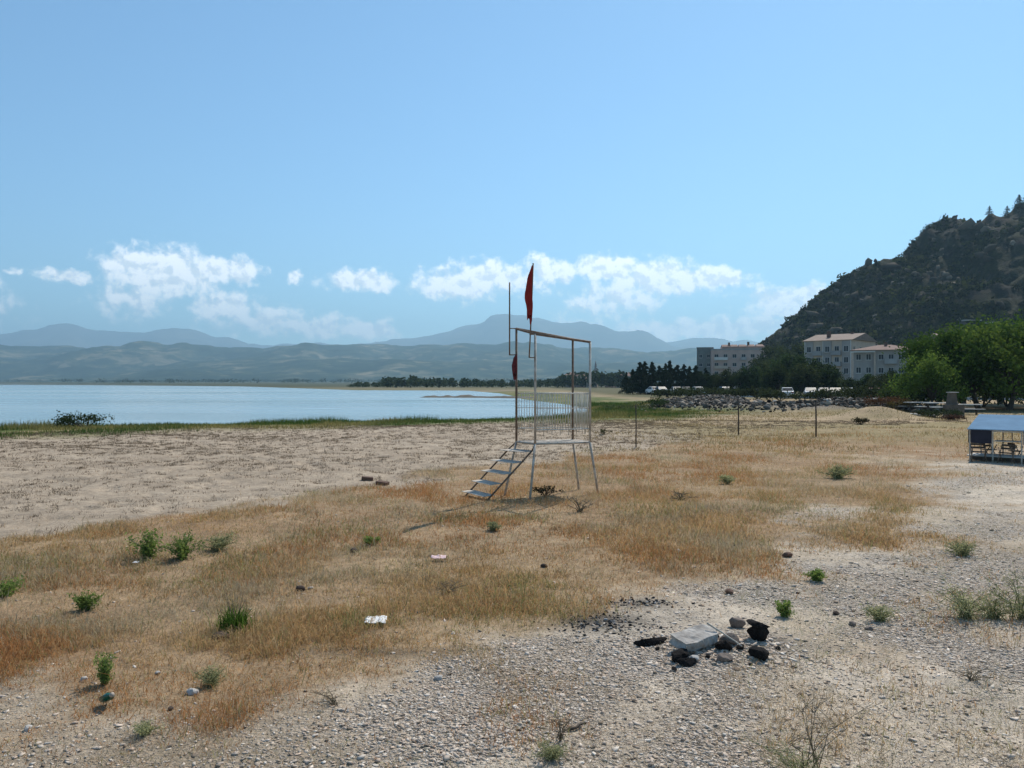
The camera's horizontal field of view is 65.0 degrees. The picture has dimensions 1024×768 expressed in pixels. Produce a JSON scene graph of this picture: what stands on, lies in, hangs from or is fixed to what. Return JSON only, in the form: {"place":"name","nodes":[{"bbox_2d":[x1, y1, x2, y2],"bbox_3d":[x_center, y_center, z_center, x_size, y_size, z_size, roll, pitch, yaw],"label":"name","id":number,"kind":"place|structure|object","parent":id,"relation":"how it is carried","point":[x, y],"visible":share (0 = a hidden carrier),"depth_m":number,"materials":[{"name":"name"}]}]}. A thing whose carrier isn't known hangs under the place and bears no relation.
{"place":"outdoors","nodes":[
{"label":"outdoors","id":0,"kind":"place"},
{"bbox_2d":[0,385,578,425],"bbox_3d":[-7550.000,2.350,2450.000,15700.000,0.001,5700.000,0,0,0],"label":"lake water","id":1,"kind":"structure","parent":0,"point":[172,404],"depth_m":92.17,"materials":[{"name":"blue liquid"}]},
{"bbox_2d":[0,357,694,381],"bbox_3d":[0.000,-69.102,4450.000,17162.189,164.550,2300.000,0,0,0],"label":"hills","id":2,"kind":"structure","parent":0,"point":[301,368],"depth_m":3852.71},
{"bbox_2d":[0,341,696,378],"bbox_3d":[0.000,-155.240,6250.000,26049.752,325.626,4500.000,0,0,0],"label":"hills","id":3,"kind":"structure","parent":0,"point":[24,361],"depth_m":4909.56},
{"bbox_2d":[0,314,759,352],"bbox_3d":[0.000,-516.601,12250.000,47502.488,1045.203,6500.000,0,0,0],"label":"mountains","id":4,"kind":"structure","parent":0,"point":[493,330],"depth_m":11193.02,"materials":[{"name":"blue stone"}]},
{"bbox_2d":[420,395,532,397],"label":"terrain spit","id":5,"kind":"structure","parent":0,"point":[459,396],"depth_m":137.65,"materials":[{"name":"sand"}]},
{"bbox_2d":[0,382,1023,767],"bbox_3d":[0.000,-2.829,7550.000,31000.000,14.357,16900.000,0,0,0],"label":"ground","id":6,"kind":"structure","parent":0,"point":[98,490],"depth_m":8.22,"materials":[{"name":"beige sand"}]},
{"bbox_2d":[0,572,27,596],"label":"leafy weed","id":7,"kind":"object","parent":6,"relation":"on","point":[7,586],"visible":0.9,"depth_m":7.47,"materials":[{"name":"green plant"}]},
{"bbox_2d":[48,410,114,426],"bbox_3d":[-21.525,1.766,39.902,3.003,1.024,2.398,0,0,0],"label":"shore bush","id":8,"kind":"object","parent":6,"relation":"on","point":[65,420],"visible":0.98,"depth_m":39.79,"materials":[{"name":"green plant"}]},
{"bbox_2d":[67,589,103,610],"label":"leafy weed","id":9,"kind":"object","parent":6,"relation":"on","point":[84,603],"visible":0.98,"depth_m":7.11,"materials":[{"name":"green plant"}]},
{"bbox_2d":[93,652,117,685],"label":"leafy weed","id":10,"kind":"object","parent":6,"relation":"on","point":[104,664],"visible":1,"depth_m":5.28,"materials":[{"name":"green plant"}]},
{"bbox_2d":[123,526,171,558],"bbox_3d":[-4.158,1.794,9.091,0.492,0.388,0.457,0,0,0],"label":"leafy weed","id":11,"kind":"object","parent":6,"relation":"on","point":[147,546],"visible":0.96,"depth_m":9.02,"materials":[{"name":"green plant"}]},
{"bbox_2d":[132,719,164,735],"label":"wispy weed","id":12,"kind":"object","parent":6,"relation":"on","point":[144,729],"visible":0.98,"depth_m":4.52,"materials":[{"name":"green plant"}]},
{"bbox_2d":[159,528,204,560],"bbox_3d":[-3.734,1.825,9.114,0.384,0.344,0.481,0,0,20],"label":"leafy weed","id":13,"kind":"object","parent":6,"relation":"on","point":[182,550],"visible":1,"depth_m":9.06,"materials":[{"name":"green plant"}]},
{"bbox_2d":[191,663,232,688],"bbox_3d":[-1.984,1.918,5.282,0.252,0.174,0.270,0,0,-27],"label":"wispy weed","id":14,"kind":"object","parent":6,"relation":"on","point":[211,677],"visible":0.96,"depth_m":5.26,"materials":[{"name":"green plant"}]},
{"bbox_2d":[201,530,238,550],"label":"wispy weed","id":15,"kind":"object","parent":6,"relation":"on","point":[217,544],"visible":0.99,"depth_m":9.56,"materials":[{"name":"green plant"}]},
{"bbox_2d":[202,588,262,634],"bbox_3d":[-2.195,1.806,6.407,0.468,0.361,0.493,0,0,40],"label":"grass tuft","id":16,"kind":"object","parent":6,"relation":"on","point":[237,619],"visible":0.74,"depth_m":6.37,"materials":[{"name":"plant"}]},
{"bbox_2d":[308,686,341,706],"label":"dry weed","id":17,"kind":"object","parent":6,"relation":"on","point":[332,700],"visible":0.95,"depth_m":4.90,"materials":[{"name":"brown plant"}]},
{"bbox_2d":[0,369,678,387],"bbox_3d":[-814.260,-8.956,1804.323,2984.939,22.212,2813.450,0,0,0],"label":"shore woods","id":18,"kind":"object","parent":6,"relation":"on","point":[612,379],"visible":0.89,"depth_m":431.74,"materials":[{"name":"green plant"}]},
{"bbox_2d":[0,399,754,439],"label":"shore grass","id":19,"kind":"structure","parent":6,"relation":"on","point":[597,409],"depth_m":43.31,"materials":[{"name":"plant"}]},
{"bbox_2d":[0,419,967,538],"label":"sand tufts","id":20,"kind":"object","parent":6,"relation":"on","point":[102,453],"visible":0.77,"depth_m":26.75,"materials":[{"name":"beige plant"}]},
{"bbox_2d":[0,425,1023,508],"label":"dry grass","id":21,"kind":"structure","parent":6,"relation":"on","point":[672,487],"depth_m":16.32,"materials":[{"name":"beige plant"}]},
{"bbox_2d":[0,457,1023,767],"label":"straw litter","id":22,"kind":"object","parent":6,"relation":"on","point":[220,733],"visible":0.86,"depth_m":4.90,"materials":[{"name":"beige plant"}]},
{"bbox_2d":[461,263,598,499],"bbox_3d":[0.403,-0.025,14.472,2.459,4.193,0.968,0,0,-18],"label":"lifeguard stand","id":23,"kind":"object","parent":6,"relation":"on","point":[583,410],"visible":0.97,"depth_m":14.53,"materials":[{"name":"beige paint"}]},
{"bbox_2d":[525,266,532,324],"bbox_3d":[0.293,-1.559,14.103,0.145,1.035,0.067,0,0,0],"label":"flag","id":24,"kind":"object","parent":23,"relation":"attached to","point":[528,298],"visible":1,"depth_m":14.08,"materials":[{"name":"red fabric"}]},
{"bbox_2d":[532,485,564,495],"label":"dark bush","id":25,"kind":"object","parent":6,"relation":"on","point":[543,489],"visible":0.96,"depth_m":14.36,"materials":[{"name":"brown plant"}]},
{"bbox_2d":[529,732,575,760],"bbox_3d":[0.204,1.894,4.158,0.244,0.122,0.208,0,0,0],"label":"wispy weed","id":26,"kind":"object","parent":6,"relation":"on","point":[553,753],"visible":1,"depth_m":4.13,"materials":[{"name":"green plant"}]},
{"bbox_2d":[552,712,575,741],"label":"dry weed","id":27,"kind":"object","parent":6,"relation":"on","point":[560,735],"visible":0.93,"depth_m":4.36,"materials":[{"name":"brown plant"}]},
{"bbox_2d":[534,596,694,647],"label":"charcoal bits","id":28,"kind":"object","parent":6,"relation":"on","point":[610,621],"visible":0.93,"depth_m":6.67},
{"bbox_2d":[599,403,655,409],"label":"shore bush","id":29,"kind":"object","parent":6,"relation":"on","point":[612,406],"visible":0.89,"depth_m":69.39,"materials":[{"name":"green plant"}]},
{"bbox_2d":[622,362,650,393],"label":"conifer","id":30,"kind":"object","parent":6,"relation":"on","point":[639,375],"visible":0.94,"depth_m":155.59,"materials":[{"name":"green plant"}]},
{"bbox_2d":[633,637,666,646],"bbox_3d":[1.039,1.938,6.036,0.292,0.069,0.080,0,0,-22],"label":"charred log","id":31,"kind":"object","parent":6,"relation":"on","point":[651,641],"visible":0.98,"depth_m":6.01,"materials":[{"name":"black wood"}]},
{"bbox_2d":[641,362,659,391],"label":"conifer","id":32,"kind":"object","parent":6,"relation":"on","point":[652,377],"visible":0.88,"depth_m":154.82,"materials":[{"name":"green plant"}]},
{"bbox_2d":[640,395,668,407],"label":"shore bush","id":33,"kind":"object","parent":6,"relation":"on","point":[657,401],"visible":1,"depth_m":67.57,"materials":[{"name":"green plant"}]},
{"bbox_2d":[654,363,675,389],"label":"conifer","id":34,"kind":"object","parent":6,"relation":"on","point":[665,377],"visible":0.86,"depth_m":151.70,"materials":[{"name":"green plant"}]},
{"bbox_2d":[650,388,682,396],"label":"roadside shrub","id":35,"kind":"object","parent":6,"relation":"on","point":[658,392],"visible":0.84,"depth_m":119.52,"materials":[{"name":"green plant"}]},
{"bbox_2d":[671,648,688,661],"bbox_3d":[1.181,1.916,5.668,0.166,0.076,0.092,0,0,-40],"label":"charred stone","id":36,"kind":"object","parent":6,"relation":"on","point":[679,653],"visible":0.88,"depth_m":5.65,"materials":[{"name":"black stone"}]},
{"bbox_2d":[669,624,717,651],"bbox_3d":[1.343,1.859,5.891,0.405,0.080,0.220,-4,9,-38],"label":"concrete slab","id":37,"kind":"object","parent":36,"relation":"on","point":[696,637],"depth_m":5.84,"materials":[{"name":"concrete"}]},
{"bbox_2d":[675,364,691,386],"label":"conifer","id":38,"kind":"object","parent":6,"relation":"on","point":[683,378],"visible":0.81,"depth_m":149.68,"materials":[{"name":"green plant"}]},
{"bbox_2d":[677,658,696,666],"bbox_3d":[1.219,1.930,5.571,0.154,0.067,0.079,0,0,-17],"label":"charred stone","id":39,"kind":"object","parent":6,"relation":"on","point":[687,662],"visible":0.99,"depth_m":5.55,"materials":[{"name":"black stone"}]},
{"bbox_2d":[663,386,713,396],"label":"roadside shrub","id":40,"kind":"object","parent":6,"relation":"on","point":[679,392],"visible":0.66,"depth_m":117.17,"materials":[{"name":"green plant"}]},
{"bbox_2d":[687,365,708,387],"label":"conifer","id":41,"kind":"object","parent":6,"relation":"on","point":[694,377],"visible":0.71,"depth_m":149.49,"materials":[{"name":"green plant"}]},
{"bbox_2d":[696,347,713,374],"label":"apartment block","id":42,"kind":"structure","parent":6,"relation":"on","point":[703,358],"depth_m":311.28,"materials":[{"name":"grey concrete"}]},
{"bbox_2d":[681,387,729,395],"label":"roadside shrub","id":43,"kind":"object","parent":6,"relation":"on","point":[691,392],"visible":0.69,"depth_m":111.56,"materials":[{"name":"green plant"}]},
{"bbox_2d":[710,367,737,388],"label":"park tree","id":44,"kind":"object","parent":6,"relation":"on","point":[721,379],"visible":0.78,"depth_m":144.65,"materials":[{"name":"green plant"}]},
{"bbox_2d":[715,640,732,650],"bbox_3d":[1.529,1.894,5.814,0.127,0.093,0.074,0,0,0],"label":"charred stone","id":45,"kind":"object","parent":6,"relation":"on","point":[722,644],"visible":1,"depth_m":5.79,"materials":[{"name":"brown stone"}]},
{"bbox_2d":[716,653,733,662],"bbox_3d":[1.493,1.918,5.626,0.112,0.068,0.087,0,0,24],"label":"fire stone","id":46,"kind":"object","parent":6,"relation":"on","point":[727,657],"visible":0.99,"depth_m":5.60,"materials":[{"name":"stone"}]},
{"bbox_2d":[712,387,744,396],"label":"roadside shrub","id":47,"kind":"object","parent":6,"relation":"on","point":[730,391],"visible":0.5,"depth_m":106.62,"materials":[{"name":"green plant"}]},
{"bbox_2d":[719,632,738,644],"bbox_3d":[1.610,1.884,5.943,0.115,0.106,0.159,0,0,38],"label":"fire stone","id":48,"kind":"object","parent":6,"relation":"on","point":[735,637],"visible":0.69,"depth_m":5.90,"materials":[{"name":"stone"}]},
{"bbox_2d":[710,342,764,388],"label":"apartment block","id":49,"kind":"structure","parent":6,"relation":"on","point":[734,357],"depth_m":298.56,"materials":[{"name":"paint"}]},
{"bbox_2d":[729,617,745,627],"bbox_3d":[1.833,1.945,6.548,0.139,0.101,0.086,0,0,-8],"label":"fire stone","id":50,"kind":"object","parent":6,"relation":"on","point":[735,622],"visible":1,"depth_m":6.51,"materials":[{"name":"stone"}]},
{"bbox_2d":[729,370,750,388],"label":"park tree","id":51,"kind":"object","parent":6,"relation":"on","point":[737,377],"visible":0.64,"depth_m":139.18,"materials":[{"name":"green plant"}]},
{"bbox_2d":[737,365,763,388],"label":"park tree","id":52,"kind":"object","parent":6,"relation":"on","point":[754,382],"visible":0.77,"depth_m":137.24,"materials":[{"name":"green plant"}]},
{"bbox_2d":[733,386,781,398],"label":"roadside shrub","id":53,"kind":"object","parent":6,"relation":"on","point":[747,392],"visible":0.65,"depth_m":101.16,"materials":[{"name":"green plant"}]},
{"bbox_2d":[747,626,768,640],"bbox_3d":[1.865,1.890,6.094,0.117,0.171,0.151,0,0,-41],"label":"burnt block","id":54,"kind":"object","parent":6,"relation":"on","point":[758,634],"depth_m":6.05,"materials":[{"name":"black wood"}]},
{"bbox_2d":[746,619,769,627],"bbox_3d":[1.864,1.818,6.091,0.186,0.046,0.148,12,-5,14],"label":"burnt board","id":55,"kind":"object","parent":54,"relation":"on","point":[754,623],"visible":1,"depth_m":6.04,"materials":[{"name":"brown wood"}]},
{"bbox_2d":[748,646,768,660],"bbox_3d":[1.752,1.914,5.698,0.149,0.111,0.142,0,0,44],"label":"rock","id":56,"kind":"object","parent":6,"relation":"on","point":[761,653],"depth_m":5.65,"materials":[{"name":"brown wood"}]},
{"bbox_2d":[748,344,791,386],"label":"hillfoot tree","id":57,"kind":"object","parent":6,"relation":"on","point":[767,352],"visible":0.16,"depth_m":233.63,"materials":[{"name":"green plant"}]},
{"bbox_2d":[756,362,790,390],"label":"park tree","id":58,"kind":"object","parent":6,"relation":"on","point":[773,378],"visible":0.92,"depth_m":124.01,"materials":[{"name":"green plant"}]},
{"bbox_2d":[755,389,809,399],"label":"roadside shrub","id":59,"kind":"object","parent":6,"relation":"on","point":[777,395],"visible":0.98,"depth_m":97.61,"materials":[{"name":"green plant"}]},
{"bbox_2d":[762,345,802,385],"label":"hillfoot tree","id":60,"kind":"object","parent":6,"relation":"on","point":[781,349],"visible":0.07,"depth_m":223.66,"materials":[{"name":"green plant"}]},
{"bbox_2d":[775,599,796,617],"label":"leafy weed","id":61,"kind":"object","parent":6,"relation":"on","point":[784,609],"visible":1,"depth_m":6.95,"materials":[{"name":"green plant"}]},
{"bbox_2d":[768,352,812,393],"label":"park tree","id":62,"kind":"object","parent":6,"relation":"on","point":[785,360],"visible":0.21,"depth_m":134.06,"materials":[{"name":"green plant"}]},
{"bbox_2d":[558,402,1023,451],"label":"meadow grass","id":63,"kind":"structure","parent":6,"relation":"on","point":[773,414],"depth_m":33.21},
{"bbox_2d":[621,394,979,412],"bbox_3d":[20.604,1.650,78.120,25.218,1.462,48.706,0,0,0],"label":"rubble","id":64,"kind":"object","parent":6,"relation":"on","point":[698,400],"visible":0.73,"depth_m":62.06,"materials":[{"name":"stone"}]},
{"bbox_2d":[780,362,824,395],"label":"park tree","id":65,"kind":"object","parent":6,"relation":"on","point":[800,380],"visible":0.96,"depth_m":116.95,"materials":[{"name":"green plant"}]},
{"bbox_2d":[736,726,872,767],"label":"wispy weed","id":66,"kind":"object","parent":6,"relation":"on","point":[792,764],"visible":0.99,"depth_m":4.08,"materials":[{"name":"green plant"}]},
{"bbox_2d":[789,358,838,390],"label":"park tree","id":67,"kind":"object","parent":6,"relation":"on","point":[813,363],"visible":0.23,"depth_m":121.40,"materials":[{"name":"green plant"}]},
{"bbox_2d":[801,567,826,581],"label":"leafy weed","id":68,"kind":"object","parent":6,"relation":"on","point":[817,575],"visible":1,"depth_m":8.17,"materials":[{"name":"green plant"}]},
{"bbox_2d":[800,389,839,399],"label":"roadside shrub","id":69,"kind":"object","parent":6,"relation":"on","point":[813,395],"visible":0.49,"depth_m":93.38,"materials":[{"name":"green plant"}]},
{"bbox_2d":[815,368,842,387],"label":"park tree","id":70,"kind":"object","parent":6,"relation":"on","point":[830,382],"visible":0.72,"depth_m":117.27,"materials":[{"name":"green plant"}]},
{"bbox_2d":[783,680,882,767],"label":"dry weed","id":71,"kind":"object","parent":6,"relation":"on","point":[808,734],"visible":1,"depth_m":4.05,"materials":[{"name":"brown plant"}]},
{"bbox_2d":[815,462,857,478],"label":"wispy weed","id":72,"kind":"object","parent":6,"relation":"on","point":[837,472],"visible":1,"depth_m":17.12,"materials":[{"name":"green plant"}]},
{"bbox_2d":[804,331,876,389],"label":"apartment block","id":73,"kind":"structure","parent":6,"relation":"on","point":[834,349],"depth_m":200.68,"materials":[{"name":"paint"}]},
{"bbox_2d":[807,384,880,399],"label":"roadside shrub","id":74,"kind":"object","parent":6,"relation":"on","point":[822,391],"visible":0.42,"depth_m":92.55,"materials":[{"name":"green plant"}]},
{"bbox_2d":[838,377,862,387],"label":"shrub","id":75,"kind":"object","parent":6,"relation":"on","point":[852,383],"visible":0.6,"depth_m":111.47,"materials":[{"name":"green plant"}]},
{"bbox_2d":[837,381,884,398],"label":"roadside shrub","id":76,"kind":"object","parent":6,"relation":"on","point":[855,392],"visible":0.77,"depth_m":86.97,"materials":[{"name":"green plant"}]},
{"bbox_2d":[864,372,891,387],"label":"park tree","id":77,"kind":"object","parent":6,"relation":"on","point":[874,379],"visible":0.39,"depth_m":103.86,"materials":[{"name":"green plant"}]},
{"bbox_2d":[850,342,909,380],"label":"apartment block","id":78,"kind":"structure","parent":6,"relation":"on","point":[873,360],"depth_m":170.19,"materials":[{"name":"paint"}]},
{"bbox_2d":[859,601,905,622],"bbox_3d":[3.141,1.942,6.804,0.433,0.173,0.293,0,0,-23],"label":"wispy weed","id":79,"kind":"object","parent":6,"relation":"on","point":[878,615],"visible":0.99,"depth_m":6.79,"materials":[{"name":"green plant"}]},
{"bbox_2d":[856,395,913,405],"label":"dry bush","id":80,"kind":"object","parent":6,"relation":"on","point":[878,400],"visible":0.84,"depth_m":58.37,"materials":[{"name":"brown plant"}]},
{"bbox_2d":[875,383,903,399],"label":"undergrowth bush","id":81,"kind":"object","parent":6,"relation":"on","point":[886,393],"visible":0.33,"depth_m":83.13,"materials":[{"name":"green plant"}]},
{"bbox_2d":[884,399,918,409],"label":"dry bush","id":82,"kind":"object","parent":6,"relation":"on","point":[892,404],"visible":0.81,"depth_m":57.75,"materials":[{"name":"brown plant"}]},
{"bbox_2d":[894,385,944,404],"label":"undergrowth bush","id":83,"kind":"object","parent":6,"relation":"on","point":[922,396],"visible":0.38,"depth_m":65.27,"materials":[{"name":"green plant"}]},
{"bbox_2d":[883,348,977,409],"bbox_3d":[31.078,-0.374,60.135,5.256,4.766,5.582,0,0,-27],"label":"broadleaf tree","id":84,"kind":"object","parent":6,"relation":"on","point":[923,372],"visible":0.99,"depth_m":59.32,"materials":[{"name":"green plant"}]},
{"bbox_2d":[885,375,979,405],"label":"undergrowth bush","id":85,"kind":"object","parent":6,"relation":"on","point":[934,404],"visible":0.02,"depth_m":69.98,"materials":[{"name":"green plant"}]},
{"bbox_2d":[912,407,963,417],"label":"dark bush","id":86,"kind":"object","parent":6,"relation":"on","point":[923,412],"visible":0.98,"depth_m":46.90,"materials":[{"name":"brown plant"}]},
{"bbox_2d":[881,324,1008,399],"bbox_3d":[34.131,-1.370,62.884,8.677,6.943,8.343,0,0,36],"label":"broadleaf tree","id":87,"kind":"object","parent":6,"relation":"on","point":[944,340],"visible":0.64,"depth_m":61.45,"materials":[{"name":"green plant"}]},
{"bbox_2d":[943,392,964,415],"bbox_3d":[28.012,1.280,51.000,1.000,1.550,0.700,0,0,-11],"label":"barbecue","id":88,"kind":"object","parent":6,"relation":"on","point":[952,402],"visible":0.81,"depth_m":50.94,"materials":[{"name":"stone"}]},
{"bbox_2d":[941,537,982,557],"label":"wispy weed","id":89,"kind":"object","parent":6,"relation":"on","point":[963,548],"visible":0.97,"depth_m":9.41,"materials":[{"name":"green plant"}]},
{"bbox_2d":[927,573,1005,622],"bbox_3d":[3.864,1.846,6.869,0.544,0.364,0.731,0,0,20],"label":"wispy weed","id":90,"kind":"object","parent":6,"relation":"on","point":[964,607],"visible":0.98,"depth_m":6.86,"materials":[{"name":"green plant"}]},
{"bbox_2d":[944,665,997,681],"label":"dry weed","id":91,"kind":"object","parent":6,"relation":"on","point":[975,676],"visible":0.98,"depth_m":5.35,"materials":[{"name":"brown plant"}]},
{"bbox_2d":[930,317,1021,408],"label":"broadleaf tree","id":92,"kind":"object","parent":6,"relation":"on","point":[974,390],"visible":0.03,"depth_m":65.48,"materials":[{"name":"green plant"}]},
{"bbox_2d":[970,443,986,461],"bbox_3d":[11.995,1.769,20.676,0.342,0.475,0.277,0,0,23],"label":"folding chair","id":93,"kind":"object","parent":6,"relation":"on","point":[972,451],"visible":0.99,"depth_m":20.70,"materials":[{"name":"brown wood"}]},
{"bbox_2d":[953,314,1023,410],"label":"broadleaf tree","id":94,"kind":"object","parent":6,"relation":"on","point":[1012,379],"visible":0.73,"depth_m":60.11,"materials":[{"name":"green plant"}]},
{"bbox_2d":[966,382,1019,406],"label":"undergrowth bush","id":95,"kind":"object","parent":6,"relation":"on","point":[985,398],"visible":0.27,"depth_m":69.61,"materials":[{"name":"green plant"}]},
{"bbox_2d":[962,587,1023,620],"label":"wispy weed","id":96,"kind":"object","parent":6,"relation":"on","point":[996,613],"visible":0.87,"depth_m":6.86,"materials":[{"name":"green plant"}]},
{"bbox_2d":[967,414,1023,463],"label":"kiosk","id":97,"kind":"object","parent":6,"relation":"on","point":[981,428],"visible":0.94,"depth_m":20.82,"materials":[{"name":"beige paint"}]},
{"bbox_2d":[972,562,1023,619],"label":"wispy weed","id":98,"kind":"object","parent":6,"relation":"on","point":[1020,614],"visible":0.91,"depth_m":6.90,"materials":[{"name":"green plant"}]},
{"bbox_2d":[979,309,1023,349],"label":"broadleaf tree","id":99,"kind":"object","parent":6,"relation":"on","point":[1008,334],"visible":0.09,"depth_m":63.72,"materials":[{"name":"green plant"}]},
{"bbox_2d":[982,387,1023,404],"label":"undergrowth bush","id":100,"kind":"object","parent":6,"relation":"on","point":[1021,396],"visible":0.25,"depth_m":68.68,"materials":[{"name":"green plant"}]},
{"bbox_2d":[997,444,1015,463],"bbox_3d":[12.462,1.765,20.259,0.277,0.475,0.342,0,0,-36],"label":"folding chair","id":101,"kind":"object","parent":6,"relation":"on","point":[1011,449],"visible":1,"depth_m":20.30,"materials":[{"name":"brown wood"}]},
{"bbox_2d":[0,498,1023,767],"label":"dry grass","id":102,"kind":"structure","parent":0,"point":[68,632],"depth_m":7.85,"materials":[{"name":"beige plant"}]},
{"bbox_2d":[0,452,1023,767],"bbox_3d":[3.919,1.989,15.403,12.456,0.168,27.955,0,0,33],"label":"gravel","id":103,"kind":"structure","parent":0,"point":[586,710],"depth_m":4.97,"materials":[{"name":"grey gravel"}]},
{"bbox_2d":[0,0,1023,344],"label":"sky","id":104,"kind":"structure","parent":0,"point":[260,172],"materials":[{"name":"blue"}]},
{"bbox_2d":[760,207,1023,349],"bbox_3d":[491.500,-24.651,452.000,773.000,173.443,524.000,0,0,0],"label":"rocky hill","id":105,"kind":"structure","parent":0,"point":[1005,265],"depth_m":371.74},
{"bbox_2d":[758,213,1023,351],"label":"hillside scrub","id":106,"kind":"object","parent":105,"relation":"on","point":[927,316],"visible":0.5,"depth_m":373.59,"materials":[{"name":"green plant"}]},
{"bbox_2d":[761,203,1023,348],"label":"hillside rocks","id":107,"kind":"object","parent":105,"relation":"on","point":[980,226],"visible":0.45,"depth_m":391.03,"materials":[{"name":"stone"}]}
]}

